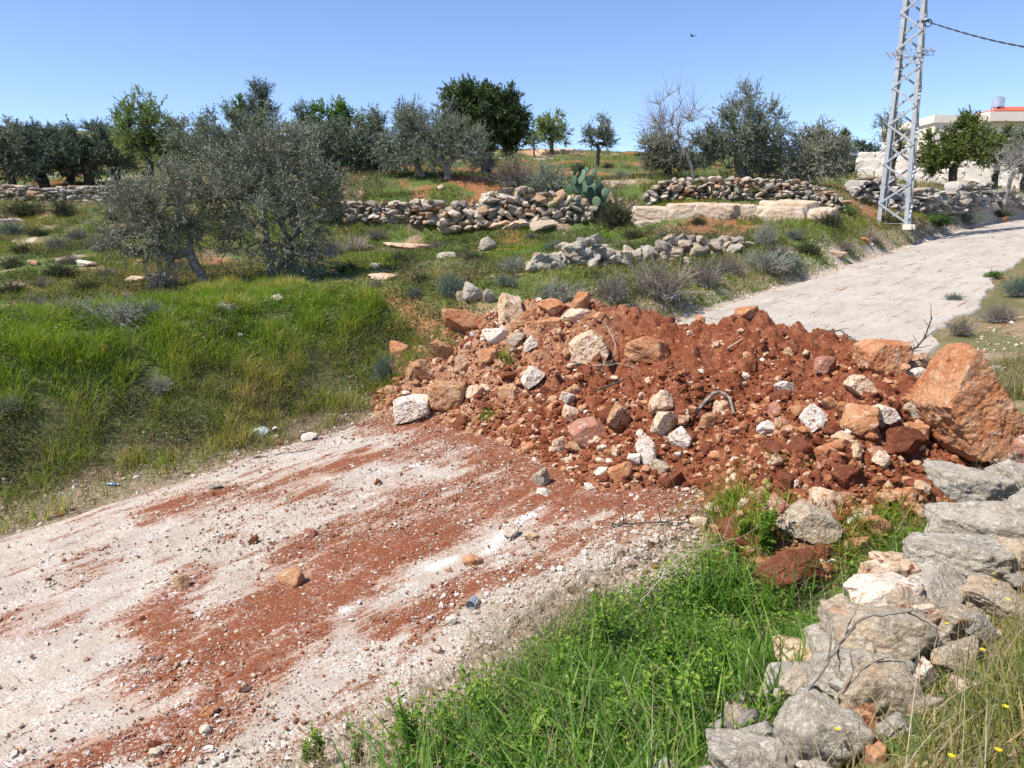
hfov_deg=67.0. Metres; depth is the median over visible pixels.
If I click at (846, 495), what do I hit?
rock
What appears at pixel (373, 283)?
dry bush
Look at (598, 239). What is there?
dry bush
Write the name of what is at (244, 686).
stone
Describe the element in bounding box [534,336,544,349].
clod
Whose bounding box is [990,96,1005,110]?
water tank
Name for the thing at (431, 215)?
terrace wall
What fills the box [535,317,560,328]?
rock
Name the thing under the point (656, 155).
olive tree
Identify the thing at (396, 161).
olive tree
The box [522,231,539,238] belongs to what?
dry bush
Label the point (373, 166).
olive tree
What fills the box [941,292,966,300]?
bush
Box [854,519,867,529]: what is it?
clod
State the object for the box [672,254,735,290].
dry bush
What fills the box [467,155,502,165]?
bush
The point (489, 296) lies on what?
stone
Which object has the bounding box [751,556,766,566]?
rock
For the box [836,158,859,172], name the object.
bush
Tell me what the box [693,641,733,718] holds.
leafy weed
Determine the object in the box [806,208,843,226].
bush
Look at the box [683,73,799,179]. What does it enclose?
olive tree
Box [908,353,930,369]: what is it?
boulder
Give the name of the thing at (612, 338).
branch
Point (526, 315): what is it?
rock
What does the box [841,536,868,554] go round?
rock
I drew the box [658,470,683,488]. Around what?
clod
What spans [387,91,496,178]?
olive tree
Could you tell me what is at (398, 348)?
rock
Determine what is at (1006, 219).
stone
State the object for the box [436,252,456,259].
stone
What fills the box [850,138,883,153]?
tree
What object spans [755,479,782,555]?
leafy weed
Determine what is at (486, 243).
stone
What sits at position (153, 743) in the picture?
stone
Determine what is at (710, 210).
rock ledge
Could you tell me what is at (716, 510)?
stone
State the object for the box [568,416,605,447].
boulder
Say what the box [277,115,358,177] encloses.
olive tree
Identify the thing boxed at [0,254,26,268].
bush
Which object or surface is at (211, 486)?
stone
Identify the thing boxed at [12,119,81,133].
bush
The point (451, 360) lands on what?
stone
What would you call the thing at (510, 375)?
clod
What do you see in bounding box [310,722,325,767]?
leafy weed
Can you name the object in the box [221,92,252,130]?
carob tree
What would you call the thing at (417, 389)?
stone
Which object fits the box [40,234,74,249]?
dry bush
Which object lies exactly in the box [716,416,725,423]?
clod
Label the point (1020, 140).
olive tree
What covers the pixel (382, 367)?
bush
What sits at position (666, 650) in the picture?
leafy weed
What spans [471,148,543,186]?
dry bush
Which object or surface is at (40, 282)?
dry bush
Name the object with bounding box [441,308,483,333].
boulder
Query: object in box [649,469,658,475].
clod
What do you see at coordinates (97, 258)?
meadow grass
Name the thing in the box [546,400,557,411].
stone
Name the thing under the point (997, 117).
house
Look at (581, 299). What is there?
rock
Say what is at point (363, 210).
bush
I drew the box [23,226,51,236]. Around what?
bush
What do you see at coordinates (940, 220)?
bush
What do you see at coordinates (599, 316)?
stone
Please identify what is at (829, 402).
stone
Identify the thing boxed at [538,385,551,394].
clod
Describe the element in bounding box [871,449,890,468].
rock
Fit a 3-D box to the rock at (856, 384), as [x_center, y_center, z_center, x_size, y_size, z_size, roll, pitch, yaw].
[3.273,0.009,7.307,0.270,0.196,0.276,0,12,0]
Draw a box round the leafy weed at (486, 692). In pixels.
[460,662,495,730]
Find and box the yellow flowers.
[834,557,1014,757]
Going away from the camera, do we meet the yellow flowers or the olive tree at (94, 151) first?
the yellow flowers
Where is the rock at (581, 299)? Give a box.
[572,291,590,308]
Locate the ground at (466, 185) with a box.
[0,131,1023,767]
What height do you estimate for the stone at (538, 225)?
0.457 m
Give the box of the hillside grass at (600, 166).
[0,132,1022,229]
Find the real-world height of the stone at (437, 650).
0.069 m
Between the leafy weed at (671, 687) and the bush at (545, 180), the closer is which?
the leafy weed at (671, 687)
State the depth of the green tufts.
6.05 m
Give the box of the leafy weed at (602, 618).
[590,580,623,659]
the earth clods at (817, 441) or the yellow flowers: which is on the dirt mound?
the earth clods at (817, 441)
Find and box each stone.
[27,260,40,265]
[76,259,96,266]
[96,344,108,353]
[124,276,151,281]
[141,668,147,673]
[147,740,162,748]
[161,743,170,751]
[172,573,189,590]
[199,704,218,716]
[208,483,222,489]
[217,301,239,314]
[237,682,250,692]
[248,534,258,544]
[263,294,284,303]
[276,567,304,588]
[301,432,317,440]
[304,528,317,537]
[368,273,399,280]
[370,263,381,267]
[376,387,384,394]
[383,242,431,248]
[384,385,397,395]
[385,397,393,407]
[412,387,421,392]
[431,358,442,365]
[431,644,441,653]
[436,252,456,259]
[444,566,451,572]
[445,616,457,625]
[446,355,454,365]
[456,291,464,302]
[462,554,482,565]
[463,281,483,301]
[478,237,497,250]
[483,289,495,302]
[486,220,510,227]
[500,523,518,538]
[502,220,529,229]
[505,423,519,436]
[515,320,526,326]
[521,442,535,450]
[524,532,538,540]
[529,219,557,231]
[532,350,541,358]
[532,467,550,485]
[536,488,551,495]
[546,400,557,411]
[549,395,557,400]
[552,436,567,452]
[554,223,564,230]
[559,507,567,511]
[562,348,568,357]
[564,439,584,451]
[565,384,580,394]
[584,482,594,489]
[592,311,605,321]
[593,467,607,475]
[597,444,606,451]
[607,461,632,483]
[614,449,619,456]
[622,538,630,542]
[677,415,689,421]
[689,516,707,529]
[695,314,704,323]
[707,450,723,460]
[712,400,728,412]
[714,506,723,513]
[716,433,721,441]
[728,428,736,432]
[729,472,735,479]
[742,372,749,379]
[747,409,757,414]
[754,484,772,493]
[763,450,781,458]
[783,347,793,356]
[790,405,805,415]
[808,486,843,511]
[814,442,834,460]
[816,461,823,470]
[821,396,837,409]
[829,251,847,257]
[829,430,857,444]
[841,529,848,538]
[851,443,862,459]
[852,508,872,518]
[859,237,869,243]
[867,446,884,454]
[872,372,879,378]
[878,421,886,427]
[890,487,917,502]
[898,455,905,463]
[903,421,929,438]
[907,367,925,376]
[909,497,924,519]
[1002,216,1009,221]
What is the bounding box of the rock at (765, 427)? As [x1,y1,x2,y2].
[756,420,774,435]
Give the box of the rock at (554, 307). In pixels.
[537,298,566,316]
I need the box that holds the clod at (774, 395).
[767,389,791,401]
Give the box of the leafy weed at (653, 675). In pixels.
[638,661,663,709]
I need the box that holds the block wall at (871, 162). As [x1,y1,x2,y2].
[854,149,1021,189]
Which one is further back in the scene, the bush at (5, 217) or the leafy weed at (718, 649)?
the bush at (5, 217)
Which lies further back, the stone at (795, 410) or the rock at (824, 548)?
the stone at (795, 410)
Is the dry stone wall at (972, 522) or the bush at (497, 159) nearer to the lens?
the dry stone wall at (972, 522)
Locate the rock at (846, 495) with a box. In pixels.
[840,491,857,505]
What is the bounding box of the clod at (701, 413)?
[696,410,706,419]
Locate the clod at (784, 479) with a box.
[777,472,794,488]
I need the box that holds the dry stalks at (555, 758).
[187,452,1023,767]
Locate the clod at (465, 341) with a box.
[459,336,473,347]
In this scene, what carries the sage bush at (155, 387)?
on the ground at (466, 185)
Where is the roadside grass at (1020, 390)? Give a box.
[989,274,1023,400]
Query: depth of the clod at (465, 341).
10.92 m
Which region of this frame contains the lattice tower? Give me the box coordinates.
[877,0,935,229]
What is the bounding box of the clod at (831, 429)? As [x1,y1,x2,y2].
[821,424,844,434]
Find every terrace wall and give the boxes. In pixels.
[0,184,43,201]
[39,185,122,202]
[315,198,451,226]
[437,186,597,233]
[642,176,852,211]
[844,176,998,215]
[993,188,1023,208]
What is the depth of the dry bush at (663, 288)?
15.30 m
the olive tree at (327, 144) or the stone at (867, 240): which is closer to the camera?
the stone at (867, 240)
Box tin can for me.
[465,595,478,609]
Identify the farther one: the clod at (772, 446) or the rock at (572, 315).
the rock at (572, 315)
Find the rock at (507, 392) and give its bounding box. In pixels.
[498,383,517,401]
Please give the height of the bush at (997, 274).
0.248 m
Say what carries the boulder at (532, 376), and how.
on the earth clods at (817, 441)
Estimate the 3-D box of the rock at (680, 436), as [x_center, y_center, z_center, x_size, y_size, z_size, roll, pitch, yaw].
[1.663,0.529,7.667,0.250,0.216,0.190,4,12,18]
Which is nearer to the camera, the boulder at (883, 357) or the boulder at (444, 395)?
the boulder at (883, 357)
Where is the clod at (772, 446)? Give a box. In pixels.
[758,440,783,453]
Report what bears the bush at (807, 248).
on the ground at (466, 185)
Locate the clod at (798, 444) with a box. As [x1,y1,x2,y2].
[787,435,813,457]
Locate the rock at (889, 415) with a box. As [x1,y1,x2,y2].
[874,404,901,423]
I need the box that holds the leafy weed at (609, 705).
[605,666,646,755]
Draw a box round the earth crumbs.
[372,300,1023,580]
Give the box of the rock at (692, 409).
[688,405,701,415]
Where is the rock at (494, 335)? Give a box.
[481,328,508,343]
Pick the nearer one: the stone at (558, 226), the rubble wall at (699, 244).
the rubble wall at (699, 244)
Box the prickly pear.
[566,162,609,208]
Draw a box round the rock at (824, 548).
[815,542,836,560]
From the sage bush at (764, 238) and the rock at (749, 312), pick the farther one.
the sage bush at (764, 238)
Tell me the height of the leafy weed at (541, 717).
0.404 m
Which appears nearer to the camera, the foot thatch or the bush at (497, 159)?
the foot thatch
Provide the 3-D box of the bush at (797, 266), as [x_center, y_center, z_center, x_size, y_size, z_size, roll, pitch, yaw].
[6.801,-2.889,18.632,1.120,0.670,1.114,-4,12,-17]
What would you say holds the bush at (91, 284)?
on the ground at (466, 185)
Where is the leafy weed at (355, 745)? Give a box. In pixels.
[344,712,365,765]
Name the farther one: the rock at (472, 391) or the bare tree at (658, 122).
the bare tree at (658, 122)
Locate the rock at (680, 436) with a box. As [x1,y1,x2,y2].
[667,426,691,448]
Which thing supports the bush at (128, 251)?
on the ground at (466, 185)
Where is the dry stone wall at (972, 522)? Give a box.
[655,434,1023,767]
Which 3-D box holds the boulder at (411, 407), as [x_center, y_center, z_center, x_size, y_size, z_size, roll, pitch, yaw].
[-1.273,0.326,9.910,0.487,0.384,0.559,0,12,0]
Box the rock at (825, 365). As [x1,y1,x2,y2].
[813,356,836,373]
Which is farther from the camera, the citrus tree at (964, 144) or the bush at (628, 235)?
the citrus tree at (964, 144)
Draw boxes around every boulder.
[393,393,430,423]
[405,359,430,382]
[426,380,466,410]
[429,340,454,359]
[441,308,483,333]
[497,293,523,325]
[521,365,544,388]
[568,330,609,364]
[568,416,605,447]
[606,402,630,427]
[624,336,670,364]
[650,411,676,435]
[753,548,824,592]
[762,493,789,517]
[776,499,842,543]
[831,463,865,489]
[839,403,880,439]
[852,338,912,376]
[860,515,895,539]
[881,426,929,455]
[902,401,920,419]
[908,342,1023,462]
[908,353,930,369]
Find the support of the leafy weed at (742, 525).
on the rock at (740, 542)
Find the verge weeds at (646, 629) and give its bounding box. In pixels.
[372,513,925,767]
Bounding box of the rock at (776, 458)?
[767,453,783,464]
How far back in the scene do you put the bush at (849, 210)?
23.37 m
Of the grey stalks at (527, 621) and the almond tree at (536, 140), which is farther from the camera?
the almond tree at (536, 140)
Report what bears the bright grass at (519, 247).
on the ground at (466, 185)
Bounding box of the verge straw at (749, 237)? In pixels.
[584,189,1021,373]
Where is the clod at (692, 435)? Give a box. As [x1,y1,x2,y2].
[687,430,696,442]
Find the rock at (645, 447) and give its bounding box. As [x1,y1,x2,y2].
[635,434,656,464]
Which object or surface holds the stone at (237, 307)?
on the ground at (466, 185)
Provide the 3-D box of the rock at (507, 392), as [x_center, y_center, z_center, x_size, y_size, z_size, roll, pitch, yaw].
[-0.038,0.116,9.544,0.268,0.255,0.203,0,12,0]
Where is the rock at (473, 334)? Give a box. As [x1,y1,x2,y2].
[468,331,475,336]
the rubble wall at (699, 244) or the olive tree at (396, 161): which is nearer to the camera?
the rubble wall at (699, 244)
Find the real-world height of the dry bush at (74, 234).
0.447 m
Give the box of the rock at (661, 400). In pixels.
[649,390,672,414]
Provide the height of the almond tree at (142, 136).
4.171 m
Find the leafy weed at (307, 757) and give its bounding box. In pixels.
[300,730,312,764]
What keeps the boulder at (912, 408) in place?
on the dirt mound
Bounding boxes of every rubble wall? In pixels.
[525,233,631,271]
[622,233,754,262]
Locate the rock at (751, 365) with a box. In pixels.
[744,359,756,372]
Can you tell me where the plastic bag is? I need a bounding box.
[251,427,269,435]
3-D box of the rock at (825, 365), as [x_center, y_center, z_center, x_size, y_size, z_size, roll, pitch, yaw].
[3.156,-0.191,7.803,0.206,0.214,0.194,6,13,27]
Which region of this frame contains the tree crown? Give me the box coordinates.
[237,75,284,135]
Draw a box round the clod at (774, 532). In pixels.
[754,528,776,546]
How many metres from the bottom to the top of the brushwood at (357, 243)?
0.752 m
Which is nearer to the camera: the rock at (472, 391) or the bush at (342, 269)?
the rock at (472, 391)
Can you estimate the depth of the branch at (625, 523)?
6.54 m
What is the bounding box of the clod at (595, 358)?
[591,352,602,361]
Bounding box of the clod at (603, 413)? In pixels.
[598,404,613,422]
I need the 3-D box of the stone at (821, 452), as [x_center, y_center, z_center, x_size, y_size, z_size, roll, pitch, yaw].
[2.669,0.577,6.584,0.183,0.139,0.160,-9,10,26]
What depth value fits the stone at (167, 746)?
4.32 m
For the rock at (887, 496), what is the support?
on the dirt mound
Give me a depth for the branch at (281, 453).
8.95 m
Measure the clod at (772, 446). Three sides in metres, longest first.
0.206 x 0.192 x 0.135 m
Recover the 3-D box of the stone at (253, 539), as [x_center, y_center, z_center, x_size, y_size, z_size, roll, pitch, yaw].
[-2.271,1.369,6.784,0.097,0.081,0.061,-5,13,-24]
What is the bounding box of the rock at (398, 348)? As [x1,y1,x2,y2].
[389,340,410,358]
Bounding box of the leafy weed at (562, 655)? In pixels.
[550,637,573,681]
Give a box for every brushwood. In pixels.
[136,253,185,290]
[341,231,378,251]
[858,225,895,240]
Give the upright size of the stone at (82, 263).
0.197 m
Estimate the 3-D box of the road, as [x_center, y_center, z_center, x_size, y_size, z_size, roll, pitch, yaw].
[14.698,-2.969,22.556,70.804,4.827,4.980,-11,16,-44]
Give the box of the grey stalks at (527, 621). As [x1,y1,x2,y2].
[243,535,737,767]
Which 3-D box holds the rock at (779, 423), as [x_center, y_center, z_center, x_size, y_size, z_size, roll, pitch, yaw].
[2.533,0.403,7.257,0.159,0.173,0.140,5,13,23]
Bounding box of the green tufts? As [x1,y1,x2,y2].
[326,292,944,586]
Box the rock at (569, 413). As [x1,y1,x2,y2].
[562,404,578,421]
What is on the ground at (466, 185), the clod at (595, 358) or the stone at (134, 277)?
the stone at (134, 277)
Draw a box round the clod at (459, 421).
[452,414,467,428]
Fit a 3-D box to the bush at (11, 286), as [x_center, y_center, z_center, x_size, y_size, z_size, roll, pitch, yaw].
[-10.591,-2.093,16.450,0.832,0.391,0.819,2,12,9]
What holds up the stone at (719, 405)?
on the dirt mound
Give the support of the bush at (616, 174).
on the ground at (466, 185)
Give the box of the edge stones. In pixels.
[148,487,757,767]
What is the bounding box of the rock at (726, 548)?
[716,547,737,567]
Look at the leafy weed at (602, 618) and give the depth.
4.68 m
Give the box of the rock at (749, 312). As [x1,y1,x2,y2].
[734,306,759,318]
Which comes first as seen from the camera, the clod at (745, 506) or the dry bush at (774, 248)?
the clod at (745, 506)
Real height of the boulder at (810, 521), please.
0.295 m
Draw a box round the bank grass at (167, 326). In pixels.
[0,269,472,534]
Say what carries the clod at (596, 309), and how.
on the dirt mound
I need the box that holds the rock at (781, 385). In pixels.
[773,381,794,390]
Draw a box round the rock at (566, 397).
[560,391,575,404]
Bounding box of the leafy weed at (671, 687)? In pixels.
[661,656,704,748]
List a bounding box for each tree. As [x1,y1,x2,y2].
[0,115,52,184]
[0,115,86,187]
[38,120,105,184]
[40,114,137,185]
[83,148,243,283]
[85,117,154,181]
[104,83,185,189]
[153,110,242,195]
[153,121,204,186]
[174,109,362,281]
[182,93,314,192]
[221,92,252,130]
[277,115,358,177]
[289,98,317,171]
[303,93,364,168]
[320,132,414,170]
[323,109,390,171]
[354,102,412,170]
[369,92,437,176]
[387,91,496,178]
[431,72,535,172]
[521,126,545,156]
[531,108,574,155]
[578,111,620,167]
[628,70,726,177]
[633,126,711,179]
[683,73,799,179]
[760,114,861,185]
[839,127,851,155]
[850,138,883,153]
[865,107,919,180]
[916,105,998,181]
[963,120,1023,187]
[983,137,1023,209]
[995,121,1023,194]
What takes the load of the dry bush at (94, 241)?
on the ground at (466, 185)
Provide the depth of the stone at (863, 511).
5.92 m
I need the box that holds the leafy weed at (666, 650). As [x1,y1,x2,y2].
[659,630,679,675]
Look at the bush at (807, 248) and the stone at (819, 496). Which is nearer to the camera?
the stone at (819, 496)
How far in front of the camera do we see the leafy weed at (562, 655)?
4.40 m
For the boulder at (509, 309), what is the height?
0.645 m
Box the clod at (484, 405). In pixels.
[480,402,494,409]
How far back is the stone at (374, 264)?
17.36 m
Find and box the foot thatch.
[0,316,463,522]
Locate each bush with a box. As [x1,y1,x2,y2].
[0,198,53,217]
[0,213,14,223]
[0,219,28,234]
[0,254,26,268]
[0,279,32,292]
[0,393,25,413]
[6,242,38,253]
[8,291,54,306]
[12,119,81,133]
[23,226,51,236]
[23,275,55,286]
[35,259,90,279]
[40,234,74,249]
[43,189,83,216]
[53,293,98,311]
[55,252,82,264]
[61,226,90,238]
[69,274,106,290]
[73,283,157,329]
[76,116,111,130]
[80,230,123,251]
[92,267,123,276]
[100,208,128,221]
[114,219,146,238]
[118,245,148,257]
[125,298,179,321]
[141,369,182,393]
[250,185,296,204]
[286,262,318,281]
[315,191,353,221]
[320,234,349,255]
[330,260,364,272]
[353,195,377,216]
[364,278,385,288]
[365,225,391,238]
[368,346,395,385]
[383,247,421,262]
[387,201,425,215]
[406,271,435,282]
[406,285,423,297]
[425,239,444,247]
[427,266,467,298]
[455,250,491,261]
[462,273,475,282]
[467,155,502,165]
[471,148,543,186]
[487,274,520,287]
[496,252,529,272]
[512,154,572,191]
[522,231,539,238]
[531,271,593,302]
[541,239,559,251]
[565,171,589,192]
[567,159,589,171]
[584,233,607,243]
[588,266,635,302]
[591,193,643,225]
[601,246,708,301]
[602,162,613,167]
[608,169,629,178]
[617,228,646,239]
[647,229,676,238]
[654,175,676,184]
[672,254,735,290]
[688,215,707,225]
[714,251,756,275]
[737,244,796,273]
[749,209,781,247]
[766,243,792,255]
[771,250,808,277]
[783,228,805,238]
[791,239,824,253]
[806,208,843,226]
[834,238,858,249]
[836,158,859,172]
[842,204,858,215]
[855,195,875,204]
[920,212,964,225]
[939,314,981,335]
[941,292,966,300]
[961,209,991,224]
[965,300,1022,323]
[982,270,1004,277]
[993,206,1016,216]
[995,272,1023,296]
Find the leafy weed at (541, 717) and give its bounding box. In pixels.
[528,697,554,761]
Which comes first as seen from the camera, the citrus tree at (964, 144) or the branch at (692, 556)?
the branch at (692, 556)
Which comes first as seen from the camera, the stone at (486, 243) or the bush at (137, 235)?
the stone at (486, 243)
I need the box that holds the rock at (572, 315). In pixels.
[561,307,591,321]
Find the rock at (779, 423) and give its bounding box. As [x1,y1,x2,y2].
[774,417,790,430]
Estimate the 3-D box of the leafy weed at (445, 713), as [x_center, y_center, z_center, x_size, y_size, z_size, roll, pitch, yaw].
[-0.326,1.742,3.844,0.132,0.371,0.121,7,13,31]
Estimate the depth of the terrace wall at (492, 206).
24.47 m
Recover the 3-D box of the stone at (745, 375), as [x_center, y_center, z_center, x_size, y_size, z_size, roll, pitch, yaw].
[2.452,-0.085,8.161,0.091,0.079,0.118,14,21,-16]
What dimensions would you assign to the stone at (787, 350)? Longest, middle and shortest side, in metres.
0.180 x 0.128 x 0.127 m
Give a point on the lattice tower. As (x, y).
(900, 54)
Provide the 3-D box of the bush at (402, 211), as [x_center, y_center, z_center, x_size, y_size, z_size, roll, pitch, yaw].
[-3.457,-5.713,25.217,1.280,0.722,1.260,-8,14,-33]
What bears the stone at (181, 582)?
on the road
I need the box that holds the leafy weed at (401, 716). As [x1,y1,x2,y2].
[384,680,429,762]
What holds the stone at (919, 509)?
on the dirt mound
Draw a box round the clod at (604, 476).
[595,472,609,481]
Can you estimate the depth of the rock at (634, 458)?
7.49 m
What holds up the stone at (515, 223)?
on the ground at (466, 185)
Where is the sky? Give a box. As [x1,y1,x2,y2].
[0,0,1023,156]
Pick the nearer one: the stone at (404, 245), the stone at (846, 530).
the stone at (846, 530)
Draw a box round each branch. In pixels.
[252,448,314,457]
[573,342,639,372]
[595,376,630,391]
[600,321,619,363]
[611,494,691,525]
[634,501,763,612]
[804,596,946,691]
[811,325,855,342]
[912,302,934,351]
[966,432,1023,488]
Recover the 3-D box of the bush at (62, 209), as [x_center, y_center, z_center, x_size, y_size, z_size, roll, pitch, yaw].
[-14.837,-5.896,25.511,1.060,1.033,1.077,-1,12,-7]
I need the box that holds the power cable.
[928,22,1023,47]
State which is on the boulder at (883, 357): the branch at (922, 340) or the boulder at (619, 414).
the branch at (922, 340)
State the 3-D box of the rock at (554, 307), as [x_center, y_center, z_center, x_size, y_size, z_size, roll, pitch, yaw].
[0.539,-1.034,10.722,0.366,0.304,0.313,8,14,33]
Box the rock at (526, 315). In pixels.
[518,308,537,320]
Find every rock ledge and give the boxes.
[0,218,23,223]
[535,148,581,155]
[628,199,837,226]
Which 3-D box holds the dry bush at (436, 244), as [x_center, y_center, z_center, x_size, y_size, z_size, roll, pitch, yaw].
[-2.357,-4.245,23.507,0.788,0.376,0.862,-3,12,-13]
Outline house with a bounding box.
[880,107,1023,162]
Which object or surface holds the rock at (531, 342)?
on the dirt mound
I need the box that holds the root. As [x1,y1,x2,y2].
[696,390,734,414]
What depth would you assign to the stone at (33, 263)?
18.66 m
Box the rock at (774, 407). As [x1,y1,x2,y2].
[767,401,782,417]
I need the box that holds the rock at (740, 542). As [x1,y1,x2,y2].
[733,533,753,552]
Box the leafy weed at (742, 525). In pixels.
[735,509,751,536]
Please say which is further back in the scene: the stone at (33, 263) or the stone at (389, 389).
the stone at (33, 263)
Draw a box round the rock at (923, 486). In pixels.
[914,480,931,495]
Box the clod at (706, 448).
[700,441,712,454]
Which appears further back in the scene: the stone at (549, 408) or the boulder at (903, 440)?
the stone at (549, 408)
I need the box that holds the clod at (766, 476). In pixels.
[762,474,771,483]
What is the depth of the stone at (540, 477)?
7.52 m
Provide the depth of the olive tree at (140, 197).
15.47 m
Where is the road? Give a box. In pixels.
[0,219,1023,767]
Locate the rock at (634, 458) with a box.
[627,453,640,464]
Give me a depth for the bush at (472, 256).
17.71 m
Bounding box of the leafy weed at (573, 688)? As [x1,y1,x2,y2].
[562,665,587,727]
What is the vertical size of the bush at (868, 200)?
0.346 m
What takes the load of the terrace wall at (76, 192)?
on the ground at (466, 185)
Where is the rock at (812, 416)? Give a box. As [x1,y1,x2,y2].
[799,403,827,432]
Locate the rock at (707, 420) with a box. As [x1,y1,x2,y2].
[698,412,717,428]
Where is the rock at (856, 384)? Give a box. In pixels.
[843,374,874,394]
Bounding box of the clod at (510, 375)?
[499,371,516,379]
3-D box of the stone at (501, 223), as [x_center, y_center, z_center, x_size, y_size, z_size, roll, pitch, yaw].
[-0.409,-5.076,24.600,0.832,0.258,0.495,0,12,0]
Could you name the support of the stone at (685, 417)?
on the dirt mound
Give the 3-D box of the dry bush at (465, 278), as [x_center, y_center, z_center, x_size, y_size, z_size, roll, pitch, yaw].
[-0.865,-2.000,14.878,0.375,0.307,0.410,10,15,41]
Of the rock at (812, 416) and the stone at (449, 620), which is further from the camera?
the rock at (812, 416)
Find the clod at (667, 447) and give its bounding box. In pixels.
[656,442,670,450]
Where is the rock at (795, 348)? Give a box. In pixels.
[790,344,799,353]
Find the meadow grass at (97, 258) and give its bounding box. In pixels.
[0,177,1022,379]
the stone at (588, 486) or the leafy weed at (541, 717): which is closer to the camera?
the leafy weed at (541, 717)
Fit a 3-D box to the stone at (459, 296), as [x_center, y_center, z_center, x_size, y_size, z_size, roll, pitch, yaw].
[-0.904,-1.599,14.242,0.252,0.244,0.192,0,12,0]
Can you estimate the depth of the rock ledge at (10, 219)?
25.22 m
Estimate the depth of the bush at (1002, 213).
29.43 m
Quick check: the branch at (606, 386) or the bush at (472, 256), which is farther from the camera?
the bush at (472, 256)
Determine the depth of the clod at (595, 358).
9.29 m
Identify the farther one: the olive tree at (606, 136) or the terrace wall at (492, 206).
the olive tree at (606, 136)
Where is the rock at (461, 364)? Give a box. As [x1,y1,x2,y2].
[454,354,469,373]
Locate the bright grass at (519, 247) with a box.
[236,186,867,305]
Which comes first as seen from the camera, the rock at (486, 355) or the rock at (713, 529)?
the rock at (713, 529)
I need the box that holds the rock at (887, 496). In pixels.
[876,491,896,504]
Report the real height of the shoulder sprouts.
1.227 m
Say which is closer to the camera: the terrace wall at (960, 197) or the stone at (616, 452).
the stone at (616, 452)
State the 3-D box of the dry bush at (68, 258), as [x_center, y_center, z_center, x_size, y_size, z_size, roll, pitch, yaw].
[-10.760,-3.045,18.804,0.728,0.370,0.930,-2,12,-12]
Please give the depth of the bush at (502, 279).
14.40 m
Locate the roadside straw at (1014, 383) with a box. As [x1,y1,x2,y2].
[984,269,1023,400]
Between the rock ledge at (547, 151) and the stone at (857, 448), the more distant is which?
the rock ledge at (547, 151)
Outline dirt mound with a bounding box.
[373,299,1023,592]
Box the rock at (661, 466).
[649,458,669,473]
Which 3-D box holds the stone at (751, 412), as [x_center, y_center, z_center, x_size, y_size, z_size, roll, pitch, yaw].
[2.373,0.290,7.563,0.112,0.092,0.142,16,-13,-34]
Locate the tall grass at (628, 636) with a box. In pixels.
[373,528,922,767]
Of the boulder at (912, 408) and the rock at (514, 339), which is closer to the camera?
the boulder at (912, 408)
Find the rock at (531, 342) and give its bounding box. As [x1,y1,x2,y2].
[523,335,537,351]
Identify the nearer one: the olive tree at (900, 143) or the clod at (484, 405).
the clod at (484, 405)
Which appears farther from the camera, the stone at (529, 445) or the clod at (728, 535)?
the stone at (529, 445)
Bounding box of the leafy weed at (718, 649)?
[713,626,734,688]
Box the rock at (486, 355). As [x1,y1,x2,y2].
[477,347,497,363]
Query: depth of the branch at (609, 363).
9.15 m
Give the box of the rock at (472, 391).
[465,384,484,398]
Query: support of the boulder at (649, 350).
on the dirt mound
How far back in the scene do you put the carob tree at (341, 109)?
35.71 m
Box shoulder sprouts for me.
[432,448,816,705]
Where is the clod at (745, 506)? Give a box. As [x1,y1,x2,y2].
[741,497,758,515]
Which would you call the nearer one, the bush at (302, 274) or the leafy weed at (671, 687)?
the leafy weed at (671, 687)
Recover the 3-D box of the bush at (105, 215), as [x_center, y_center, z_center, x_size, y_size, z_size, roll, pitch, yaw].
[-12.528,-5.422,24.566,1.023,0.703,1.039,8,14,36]
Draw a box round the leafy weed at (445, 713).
[432,696,458,750]
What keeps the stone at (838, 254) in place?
on the ground at (466, 185)
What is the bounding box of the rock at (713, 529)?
[710,524,723,540]
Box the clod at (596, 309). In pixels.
[594,305,606,311]
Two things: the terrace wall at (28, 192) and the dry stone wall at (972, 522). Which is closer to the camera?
the dry stone wall at (972, 522)
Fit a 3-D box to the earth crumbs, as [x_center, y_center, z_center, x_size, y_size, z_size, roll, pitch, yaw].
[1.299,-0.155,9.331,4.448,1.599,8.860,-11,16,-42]
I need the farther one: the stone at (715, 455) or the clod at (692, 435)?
the clod at (692, 435)
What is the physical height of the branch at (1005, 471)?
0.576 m
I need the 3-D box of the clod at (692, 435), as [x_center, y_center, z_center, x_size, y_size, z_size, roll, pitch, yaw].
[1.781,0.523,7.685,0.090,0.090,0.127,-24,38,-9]
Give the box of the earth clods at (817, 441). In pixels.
[366,298,996,577]
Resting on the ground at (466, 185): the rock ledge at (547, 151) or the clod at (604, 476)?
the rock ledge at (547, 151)
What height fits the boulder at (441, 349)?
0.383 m
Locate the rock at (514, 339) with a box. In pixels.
[507,332,524,346]
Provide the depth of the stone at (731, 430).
7.45 m
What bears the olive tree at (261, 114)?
on the ground at (466, 185)
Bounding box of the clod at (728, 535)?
[718,517,740,544]
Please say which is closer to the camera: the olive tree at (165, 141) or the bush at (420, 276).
the bush at (420, 276)

